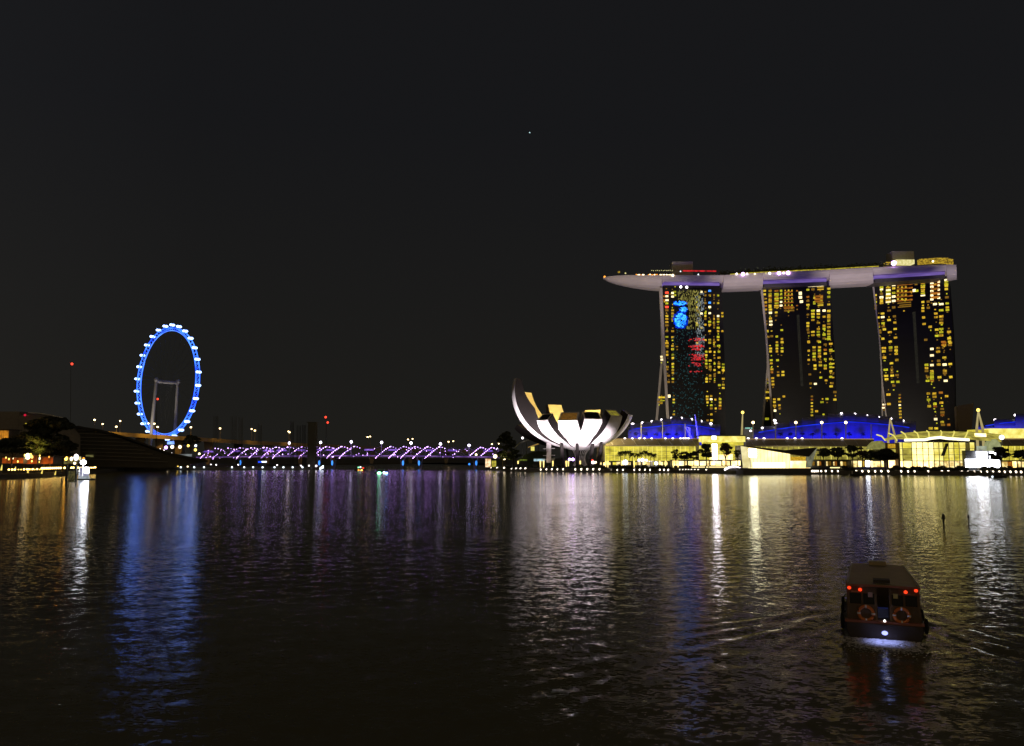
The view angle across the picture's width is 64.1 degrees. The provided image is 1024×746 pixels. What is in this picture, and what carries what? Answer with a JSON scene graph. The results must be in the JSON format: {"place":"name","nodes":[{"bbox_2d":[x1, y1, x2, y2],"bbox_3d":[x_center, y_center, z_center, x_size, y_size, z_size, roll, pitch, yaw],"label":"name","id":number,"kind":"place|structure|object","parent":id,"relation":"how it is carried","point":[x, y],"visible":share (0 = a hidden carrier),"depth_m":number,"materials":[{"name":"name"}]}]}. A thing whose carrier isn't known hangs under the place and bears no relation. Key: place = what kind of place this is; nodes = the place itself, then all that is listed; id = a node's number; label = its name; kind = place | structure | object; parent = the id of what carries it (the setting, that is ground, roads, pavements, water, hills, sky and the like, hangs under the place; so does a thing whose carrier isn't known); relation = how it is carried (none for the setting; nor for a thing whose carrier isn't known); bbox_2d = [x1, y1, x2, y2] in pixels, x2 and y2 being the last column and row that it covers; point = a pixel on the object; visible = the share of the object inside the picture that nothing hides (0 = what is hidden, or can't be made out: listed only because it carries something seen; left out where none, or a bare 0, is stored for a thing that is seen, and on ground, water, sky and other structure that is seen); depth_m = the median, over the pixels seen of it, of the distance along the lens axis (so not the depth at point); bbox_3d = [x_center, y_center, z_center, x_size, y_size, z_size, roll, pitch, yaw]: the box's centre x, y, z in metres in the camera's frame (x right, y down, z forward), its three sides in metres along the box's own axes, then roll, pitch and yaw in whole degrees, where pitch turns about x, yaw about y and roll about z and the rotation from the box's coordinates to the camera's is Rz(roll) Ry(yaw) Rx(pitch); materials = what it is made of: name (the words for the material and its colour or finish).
{"place":"outdoors","nodes":[
{"label":"outdoors","id":0,"kind":"place"},
{"bbox_2d":[0,429,21,438],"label":"shop building","id":1,"kind":"structure","parent":0,"point":[7,433],"depth_m":449.73,"materials":[{"name":"concrete"}]},
{"bbox_2d":[1,456,26,463],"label":"shop building","id":2,"kind":"structure","parent":0,"point":[16,459],"depth_m":409.82,"materials":[{"name":"concrete"}]},
{"bbox_2d":[0,412,50,463],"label":"apartment building","id":3,"kind":"structure","parent":0,"point":[11,420],"depth_m":559.41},
{"bbox_2d":[23,453,44,463],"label":"shop building","id":4,"kind":"structure","parent":0,"point":[32,458],"depth_m":413.74,"materials":[{"name":"concrete"}]},
{"bbox_2d":[24,412,79,455],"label":"theatre hall","id":5,"kind":"structure","parent":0,"point":[73,435],"depth_m":536.76,"materials":[{"name":"metal"}]},
{"bbox_2d":[39,455,64,463],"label":"shop building","id":6,"kind":"structure","parent":0,"point":[51,459],"depth_m":417.88,"materials":[{"name":"concrete"}]},
{"bbox_2d":[64,454,89,463],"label":"shop building","id":7,"kind":"structure","parent":0,"point":[76,458],"depth_m":437.55,"materials":[{"name":"concrete"}]},
{"bbox_2d":[167,441,184,453],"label":"wheel terminal","id":8,"kind":"object","parent":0,"point":[170,449],"visible":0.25,"depth_m":902.11,"materials":[{"name":"concrete"}]},
{"bbox_2d":[0,458,492,478],"bbox_3d":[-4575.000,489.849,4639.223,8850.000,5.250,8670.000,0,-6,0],"label":"ground","id":9,"kind":"structure","parent":0,"point":[226,464],"depth_m":709.73,"materials":[{"name":"concrete"}]},
{"bbox_2d":[0,437,32,472],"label":"tree","id":10,"kind":"object","parent":9,"relation":"on","point":[10,445],"visible":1,"depth_m":399.45,"materials":[{"name":"green plant"}]},
{"bbox_2d":[12,431,30,471],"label":"tree","id":11,"kind":"object","parent":9,"relation":"on","point":[23,434],"visible":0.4,"depth_m":428.55,"materials":[{"name":"green plant"}]},
{"bbox_2d":[21,434,49,472],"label":"tree","id":12,"kind":"object","parent":9,"relation":"on","point":[34,439],"visible":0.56,"depth_m":421.35,"materials":[{"name":"green plant"}]},
{"bbox_2d":[35,440,54,472],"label":"tree","id":13,"kind":"object","parent":9,"relation":"on","point":[41,449],"visible":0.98,"depth_m":418.65,"materials":[{"name":"green plant"}]},
{"bbox_2d":[22,416,75,471],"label":"tree","id":14,"kind":"object","parent":9,"relation":"on","point":[48,427],"visible":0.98,"depth_m":433.05,"materials":[{"name":"green plant"}]},
{"bbox_2d":[47,440,78,471],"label":"tree","id":15,"kind":"object","parent":9,"relation":"on","point":[63,448],"visible":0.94,"depth_m":424.64,"materials":[{"name":"green plant"}]},
{"bbox_2d":[63,426,207,467],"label":"grandstand","id":16,"kind":"object","parent":9,"relation":"on","point":[102,448],"visible":0.87,"depth_m":596.82,"materials":[{"name":"metal"}]},
{"bbox_2d":[156,395,158,447],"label":"mast","id":17,"kind":"object","parent":9,"relation":"on","point":[156,419],"visible":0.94,"depth_m":849.38,"materials":[{"name":"metal"}]},
{"bbox_2d":[134,323,200,445],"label":"observation wheel","id":18,"kind":"object","parent":9,"relation":"on","point":[176,430],"visible":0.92,"depth_m":999.09,"materials":[{"name":"metal"}]},
{"bbox_2d":[174,454,193,466],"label":"event shed","id":19,"kind":"structure","parent":9,"relation":"on","point":[189,465],"depth_m":651.88,"materials":[{"name":"metal"}]},
{"bbox_2d":[181,434,200,453],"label":"tree","id":20,"kind":"object","parent":9,"relation":"on","point":[189,440],"visible":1,"depth_m":755.78,"materials":[{"name":"green plant"}]},
{"bbox_2d":[213,419,217,466],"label":"mast","id":21,"kind":"object","parent":9,"relation":"on","point":[214,457],"visible":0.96,"depth_m":668.14,"materials":[{"name":"metal"}]},
{"bbox_2d":[231,417,236,465],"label":"mast","id":22,"kind":"object","parent":9,"relation":"on","point":[233,439],"visible":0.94,"depth_m":668.61,"materials":[{"name":"metal"}]},
{"bbox_2d":[238,420,242,466],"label":"mast","id":23,"kind":"object","parent":9,"relation":"on","point":[241,453],"visible":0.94,"depth_m":668.70,"materials":[{"name":"metal"}]},
{"bbox_2d":[258,434,261,460],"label":"mast","id":24,"kind":"object","parent":9,"relation":"on","point":[260,440],"visible":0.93,"depth_m":668.64,"materials":[{"name":"metal"}]},
{"bbox_2d":[258,461,266,466],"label":"stage screen","id":25,"kind":"object","parent":9,"relation":"on","point":[260,464],"visible":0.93,"depth_m":661.81,"materials":[{"name":"metal"}]},
{"bbox_2d":[290,421,293,466],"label":"mast","id":26,"kind":"object","parent":9,"relation":"on","point":[292,437],"visible":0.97,"depth_m":669.35,"materials":[{"name":"metal"}]},
{"bbox_2d":[296,429,300,466],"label":"mast","id":27,"kind":"object","parent":9,"relation":"on","point":[298,443],"visible":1,"depth_m":668.52,"materials":[{"name":"metal"}]},
{"bbox_2d":[302,425,305,466],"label":"mast","id":28,"kind":"object","parent":9,"relation":"on","point":[304,432],"visible":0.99,"depth_m":669.53,"materials":[{"name":"metal"}]},
{"bbox_2d":[112,432,510,464],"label":"road viaduct","id":29,"kind":"object","parent":9,"relation":"on","point":[208,442],"visible":0.61,"depth_m":950.33,"materials":[{"name":"concrete"}]},
{"bbox_2d":[307,422,317,467],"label":"stage tower","id":30,"kind":"structure","parent":9,"relation":"on","point":[312,450],"depth_m":661.89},
{"bbox_2d":[0,463,1023,745],"bbox_3d":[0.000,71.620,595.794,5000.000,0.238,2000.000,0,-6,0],"label":"water","id":31,"kind":"structure","parent":0,"point":[428,605],"depth_m":54.37,"materials":[{"name":"black liquid"}]},
{"bbox_2d":[68,471,77,479],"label":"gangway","id":32,"kind":"object","parent":31,"relation":"on","point":[71,475],"visible":0.79,"depth_m":373.17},
{"bbox_2d":[78,460,94,479],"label":"ferry kiosk","id":33,"kind":"object","parent":31,"relation":"on","point":[84,473],"visible":0.98,"depth_m":370.42,"materials":[{"name":"metal"}]},
{"bbox_2d":[196,441,502,468],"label":"helix footbridge","id":34,"kind":"object","parent":31,"relation":"in","point":[370,456],"visible":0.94,"depth_m":727.23,"materials":[{"name":"metal"}]},
{"bbox_2d":[724,466,739,473],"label":"arched landing","id":35,"kind":"object","parent":31,"relation":"in","point":[726,471],"visible":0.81,"depth_m":496.94,"materials":[{"name":"stone"}]},
{"bbox_2d":[725,445,816,474],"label":"crystal pavilion","id":36,"kind":"structure","parent":31,"relation":"in","point":[761,461],"depth_m":483.11,"materials":[{"name":"glass"}]},
{"bbox_2d":[849,471,863,475],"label":"boat","id":37,"kind":"object","parent":31,"relation":"on","point":[855,473],"visible":0.78,"depth_m":450.89,"materials":[{"name":"metal"}]},
{"bbox_2d":[840,560,928,642],"bbox_3d":[22.909,13.924,50.925,4.503,3.770,13.091,-2,-6,22],"label":"river boat","id":38,"kind":"object","parent":31,"relation":"on","point":[883,590],"visible":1,"depth_m":45.64,"materials":[{"name":"brown wood"}]},
{"bbox_2d":[857,605,874,620],"bbox_3d":[19.748,13.400,45.617,0.930,0.930,0.190,-2,-6,22],"label":"life ring","id":39,"kind":"object","parent":38,"relation":"hanging from","point":[871,609],"visible":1,"depth_m":45.56,"materials":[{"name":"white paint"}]},
{"bbox_2d":[892,607,910,622],"bbox_3d":[21.414,13.330,44.937,0.930,0.930,0.190,-2,-6,22],"label":"life ring","id":40,"kind":"object","parent":38,"relation":"hanging from","point":[896,610],"visible":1,"depth_m":44.88,"materials":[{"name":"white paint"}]},
{"bbox_2d":[824,635,963,657],"bbox_3d":[19.327,14.390,42.741,7.636,0.079,4.703,-2,-6,22],"label":"foam","id":41,"kind":"object","parent":31,"relation":"on","point":[885,643],"visible":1,"depth_m":43.56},
{"bbox_2d":[988,472,1006,477],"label":"boat","id":42,"kind":"object","parent":31,"relation":"on","point":[997,475],"visible":0.89,"depth_m":410.98,"materials":[{"name":"metal"}]},
{"bbox_2d":[515,439,538,453],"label":"garden pavilion","id":43,"kind":"structure","parent":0,"point":[532,448],"depth_m":647.12,"materials":[{"name":"metal"}]},
{"bbox_2d":[424,458,1023,475],"bbox_3d":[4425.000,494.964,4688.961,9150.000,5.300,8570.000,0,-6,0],"label":"bay ground","id":44,"kind":"structure","parent":0,"point":[557,461],"depth_m":535.30,"materials":[{"name":"concrete"}]},
{"bbox_2d":[485,458,490,468],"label":"kiosk","id":45,"kind":"object","parent":44,"relation":"on","point":[487,463],"visible":1,"depth_m":624.13,"materials":[{"name":"metal"}]},
{"bbox_2d":[497,450,506,466],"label":"tree","id":46,"kind":"object","parent":44,"relation":"on","point":[501,453],"visible":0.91,"depth_m":634.35,"materials":[{"name":"green plant"}]},
{"bbox_2d":[496,431,515,464],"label":"tree","id":47,"kind":"object","parent":44,"relation":"on","point":[505,438],"visible":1,"depth_m":685.16,"materials":[{"name":"green plant"}]},
{"bbox_2d":[506,448,521,465],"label":"tree","id":48,"kind":"object","parent":44,"relation":"on","point":[513,455],"visible":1,"depth_m":619.36,"materials":[{"name":"green plant"}]},
{"bbox_2d":[505,464,539,467],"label":"hedge","id":49,"kind":"object","parent":44,"relation":"on","point":[524,466],"visible":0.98,"depth_m":589.62,"materials":[{"name":"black plant"}]},
{"bbox_2d":[519,459,526,465],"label":"kiosk","id":50,"kind":"object","parent":44,"relation":"on","point":[522,462],"visible":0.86,"depth_m":624.48,"materials":[{"name":"metal"}]},
{"bbox_2d":[521,451,549,465],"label":"garden mound","id":51,"kind":"object","parent":44,"relation":"on","point":[529,457],"visible":0.55,"depth_m":636.69,"materials":[{"name":"black plant"}]},
{"bbox_2d":[533,458,544,467],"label":"kiosk","id":52,"kind":"object","parent":44,"relation":"on","point":[537,461],"visible":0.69,"depth_m":624.44,"materials":[{"name":"metal"}]},
{"bbox_2d":[544,464,574,468],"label":"hedge","id":53,"kind":"object","parent":44,"relation":"on","point":[558,466],"visible":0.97,"depth_m":571.20,"materials":[{"name":"black plant"}]},
{"bbox_2d":[512,378,632,468],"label":"lotus museum","id":54,"kind":"structure","parent":44,"relation":"on","point":[555,426],"depth_m":572.39,"materials":[{"name":"white metal"}]},
{"bbox_2d":[575,464,606,468],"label":"hedge","id":55,"kind":"object","parent":44,"relation":"on","point":[579,466],"visible":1,"depth_m":561.77,"materials":[{"name":"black plant"}]},
{"bbox_2d":[612,464,633,468],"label":"hedge","id":56,"kind":"object","parent":44,"relation":"on","point":[618,467],"visible":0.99,"depth_m":553.19,"materials":[{"name":"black plant"}]},
{"bbox_2d":[600,461,669,467],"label":"shop row","id":57,"kind":"object","parent":44,"relation":"on","point":[612,463],"visible":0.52,"depth_m":579.06,"materials":[{"name":"glass"}]},
{"bbox_2d":[601,438,699,460],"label":"mall building","id":58,"kind":"structure","parent":44,"relation":"on","point":[661,448],"depth_m":597.84,"materials":[{"name":"glass"}]},
{"bbox_2d":[636,464,672,468],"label":"hedge","id":59,"kind":"object","parent":44,"relation":"on","point":[645,466],"visible":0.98,"depth_m":543.56,"materials":[{"name":"black plant"}]},
{"bbox_2d":[628,416,719,444],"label":"vaulted theatre","id":60,"kind":"structure","parent":44,"relation":"on","point":[673,425],"depth_m":644.60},
{"bbox_2d":[671,449,678,468],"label":"tree","id":61,"kind":"object","parent":44,"relation":"on","point":[675,456],"visible":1,"depth_m":548.36,"materials":[{"name":"green plant"}]},
{"bbox_2d":[678,451,689,468],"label":"tree","id":62,"kind":"object","parent":44,"relation":"on","point":[686,456],"visible":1,"depth_m":546.14,"materials":[{"name":"green plant"}]},
{"bbox_2d":[655,286,725,434],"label":"hotel tower","id":63,"kind":"structure","parent":44,"relation":"on","point":[691,384],"depth_m":863.83,"materials":[{"name":"black glass"}]},
{"bbox_2d":[658,286,723,420],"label":"small windows","id":64,"kind":"structure","parent":63,"relation":"in","point":[706,378],"depth_m":863.56,"materials":[{"name":"glass"}]},
{"bbox_2d":[688,451,698,466],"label":"tree","id":65,"kind":"object","parent":44,"relation":"on","point":[693,453],"visible":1,"depth_m":543.40,"materials":[{"name":"green plant"}]},
{"bbox_2d":[698,443,712,466],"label":"tree","id":66,"kind":"object","parent":44,"relation":"on","point":[706,452],"visible":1,"depth_m":540.87,"materials":[{"name":"green plant"}]},
{"bbox_2d":[670,460,740,467],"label":"shop row","id":67,"kind":"object","parent":44,"relation":"on","point":[710,463],"visible":0.8,"depth_m":564.91,"materials":[{"name":"glass"}]},
{"bbox_2d":[709,467,724,469],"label":"step light","id":68,"kind":"object","parent":44,"relation":"on","point":[716,468],"visible":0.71,"depth_m":526.29,"materials":[{"name":"stone"}]},
{"bbox_2d":[696,435,745,459],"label":"mall building","id":69,"kind":"structure","parent":44,"relation":"on","point":[715,442],"depth_m":583.27,"materials":[{"name":"glass"}]},
{"bbox_2d":[719,443,732,466],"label":"tree","id":70,"kind":"object","parent":44,"relation":"on","point":[726,447],"visible":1,"depth_m":541.84,"materials":[{"name":"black plant"}]},
{"bbox_2d":[734,450,740,466],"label":"tree","id":71,"kind":"object","parent":44,"relation":"on","point":[737,454],"visible":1,"depth_m":526.92,"materials":[{"name":"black plant"}]},
{"bbox_2d":[743,427,751,444],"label":"distant block","id":72,"kind":"structure","parent":44,"relation":"on","point":[747,432],"depth_m":799.06,"materials":[{"name":"metal"}]},
{"bbox_2d":[761,286,836,428],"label":"hotel tower","id":73,"kind":"structure","parent":44,"relation":"on","point":[800,382],"depth_m":851.21,"materials":[{"name":"black glass"}]},
{"bbox_2d":[763,288,836,415],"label":"small windows","id":74,"kind":"structure","parent":73,"relation":"in","point":[764,294],"depth_m":852.15,"materials":[{"name":"glass"}]},
{"bbox_2d":[735,438,873,466],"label":"mall building","id":75,"kind":"structure","parent":44,"relation":"on","point":[788,444],"depth_m":558.23,"materials":[{"name":"glass"}]},
{"bbox_2d":[816,448,829,469],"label":"tree","id":76,"kind":"object","parent":44,"relation":"on","point":[823,452],"visible":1,"depth_m":525.97,"materials":[{"name":"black plant"}]},
{"bbox_2d":[811,460,847,467],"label":"shop row","id":77,"kind":"object","parent":44,"relation":"on","point":[827,463],"visible":0.81,"depth_m":532.30,"materials":[{"name":"glass"}]},
{"bbox_2d":[750,412,915,442],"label":"vaulted theatre","id":78,"kind":"structure","parent":44,"relation":"on","point":[857,424],"depth_m":627.56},
{"bbox_2d":[828,447,845,466],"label":"tree","id":79,"kind":"object","parent":44,"relation":"on","point":[837,452],"visible":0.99,"depth_m":523.54,"materials":[{"name":"black plant"}]},
{"bbox_2d":[840,465,854,470],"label":"hedge","id":80,"kind":"object","parent":44,"relation":"on","point":[844,467],"visible":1,"depth_m":485.92,"materials":[{"name":"black plant"}]},
{"bbox_2d":[845,445,858,466],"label":"tree","id":81,"kind":"object","parent":44,"relation":"on","point":[851,448],"visible":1,"depth_m":520.53,"materials":[{"name":"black plant"}]},
{"bbox_2d":[855,447,867,469],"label":"tree","id":82,"kind":"object","parent":44,"relation":"on","point":[861,453],"visible":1,"depth_m":518.38,"materials":[{"name":"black plant"}]},
{"bbox_2d":[847,460,883,467],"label":"shop row","id":83,"kind":"object","parent":44,"relation":"on","point":[874,463],"visible":0.74,"depth_m":522.16,"materials":[{"name":"glass"}]},
{"bbox_2d":[864,450,873,469],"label":"tree","id":84,"kind":"object","parent":44,"relation":"on","point":[868,455],"visible":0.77,"depth_m":516.40,"materials":[{"name":"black plant"}]},
{"bbox_2d":[869,448,898,469],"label":"tree","id":85,"kind":"object","parent":44,"relation":"on","point":[884,454],"visible":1,"depth_m":499.99,"materials":[{"name":"black plant"}]},
{"bbox_2d":[887,418,896,442],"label":"spire mast","id":86,"kind":"object","parent":44,"relation":"on","point":[888,435],"visible":0.47,"depth_m":598.38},
{"bbox_2d":[888,465,916,470],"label":"hedge","id":87,"kind":"object","parent":44,"relation":"on","point":[903,468],"visible":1,"depth_m":479.68,"materials":[{"name":"black plant"}]},
{"bbox_2d":[873,279,955,441],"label":"hotel tower","id":88,"kind":"structure","parent":44,"relation":"on","point":[915,325],"depth_m":827.46,"materials":[{"name":"black glass"}]},
{"bbox_2d":[603,251,956,291],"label":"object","id":89,"kind":"structure","parent":88,"relation":"on","point":[899,268],"depth_m":849.93,"materials":[{"name":"grey metal"}]},
{"bbox_2d":[874,279,951,425],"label":"small windows","id":90,"kind":"structure","parent":88,"relation":"in","point":[945,280],"depth_m":831.39,"materials":[{"name":"glass"}]},
{"bbox_2d":[916,465,968,470],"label":"hedge","id":91,"kind":"object","parent":44,"relation":"on","point":[942,468],"visible":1,"depth_m":473.33,"materials":[{"name":"black plant"}]},
{"bbox_2d":[975,408,984,445],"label":"spire mast","id":92,"kind":"object","parent":44,"relation":"on","point":[981,424],"visible":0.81,"depth_m":558.86,"materials":[{"name":"metal"}]},
{"bbox_2d":[962,433,1003,468],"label":"flagship shop","id":93,"kind":"structure","parent":44,"relation":"on","point":[978,457],"depth_m":511.47,"materials":[{"name":"glass"}]},
{"bbox_2d":[965,459,976,466],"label":"shop window","id":94,"kind":"structure","parent":93,"relation":"in","point":[968,462],"depth_m":510.96,"materials":[{"name":"glass"}]},
{"bbox_2d":[976,451,986,458],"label":"shop window","id":95,"kind":"structure","parent":93,"relation":"in","point":[979,454],"depth_m":511.46,"materials":[{"name":"glass"}]},
{"bbox_2d":[977,460,988,466],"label":"shop window","id":96,"kind":"structure","parent":93,"relation":"in","point":[980,463],"depth_m":510.90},
{"bbox_2d":[989,460,999,467],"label":"shop window","id":97,"kind":"structure","parent":93,"relation":"in","point":[995,463],"depth_m":510.83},
{"bbox_2d":[967,428,1023,459],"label":"mall building","id":98,"kind":"structure","parent":44,"relation":"on","point":[1013,439],"depth_m":560.43,"materials":[{"name":"concrete"}]},
{"bbox_2d":[988,447,1011,466],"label":"tree","id":99,"kind":"object","parent":44,"relation":"on","point":[1002,451],"visible":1,"depth_m":496.44,"materials":[{"name":"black plant"}]},
{"bbox_2d":[978,413,1023,445],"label":"vaulted theatre","id":100,"kind":"structure","parent":44,"relation":"on","point":[1017,421],"depth_m":585.86,"materials":[{"name":"metal"}]},
{"bbox_2d":[979,466,1023,470],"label":"hedge","id":101,"kind":"object","parent":44,"relation":"on","point":[992,468],"visible":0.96,"depth_m":463.61,"materials":[{"name":"black plant"}]},
{"bbox_2d":[1002,460,1023,467],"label":"shop row","id":102,"kind":"object","parent":44,"relation":"on","point":[1013,463],"visible":0.51,"depth_m":516.99,"materials":[{"name":"glass"}]},
{"bbox_2d":[1011,449,1023,466],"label":"tree","id":103,"kind":"object","parent":44,"relation":"on","point":[1018,454],"visible":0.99,"depth_m":491.74,"materials":[{"name":"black plant"}]},
{"bbox_2d":[873,430,1000,467],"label":"glass hall","id":104,"kind":"structure","parent":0,"point":[932,454],"depth_m":517.43,"materials":[{"name":"glass"}]},
{"bbox_2d":[866,441,884,448],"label":"arched glasshouse","id":105,"kind":"structure","parent":104,"relation":"attached to","point":[876,445],"depth_m":514.17,"materials":[{"name":"glass"}]},
{"bbox_2d":[954,403,973,431],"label":"office tower","id":106,"kind":"structure","parent":0,"point":[963,417],"depth_m":780.06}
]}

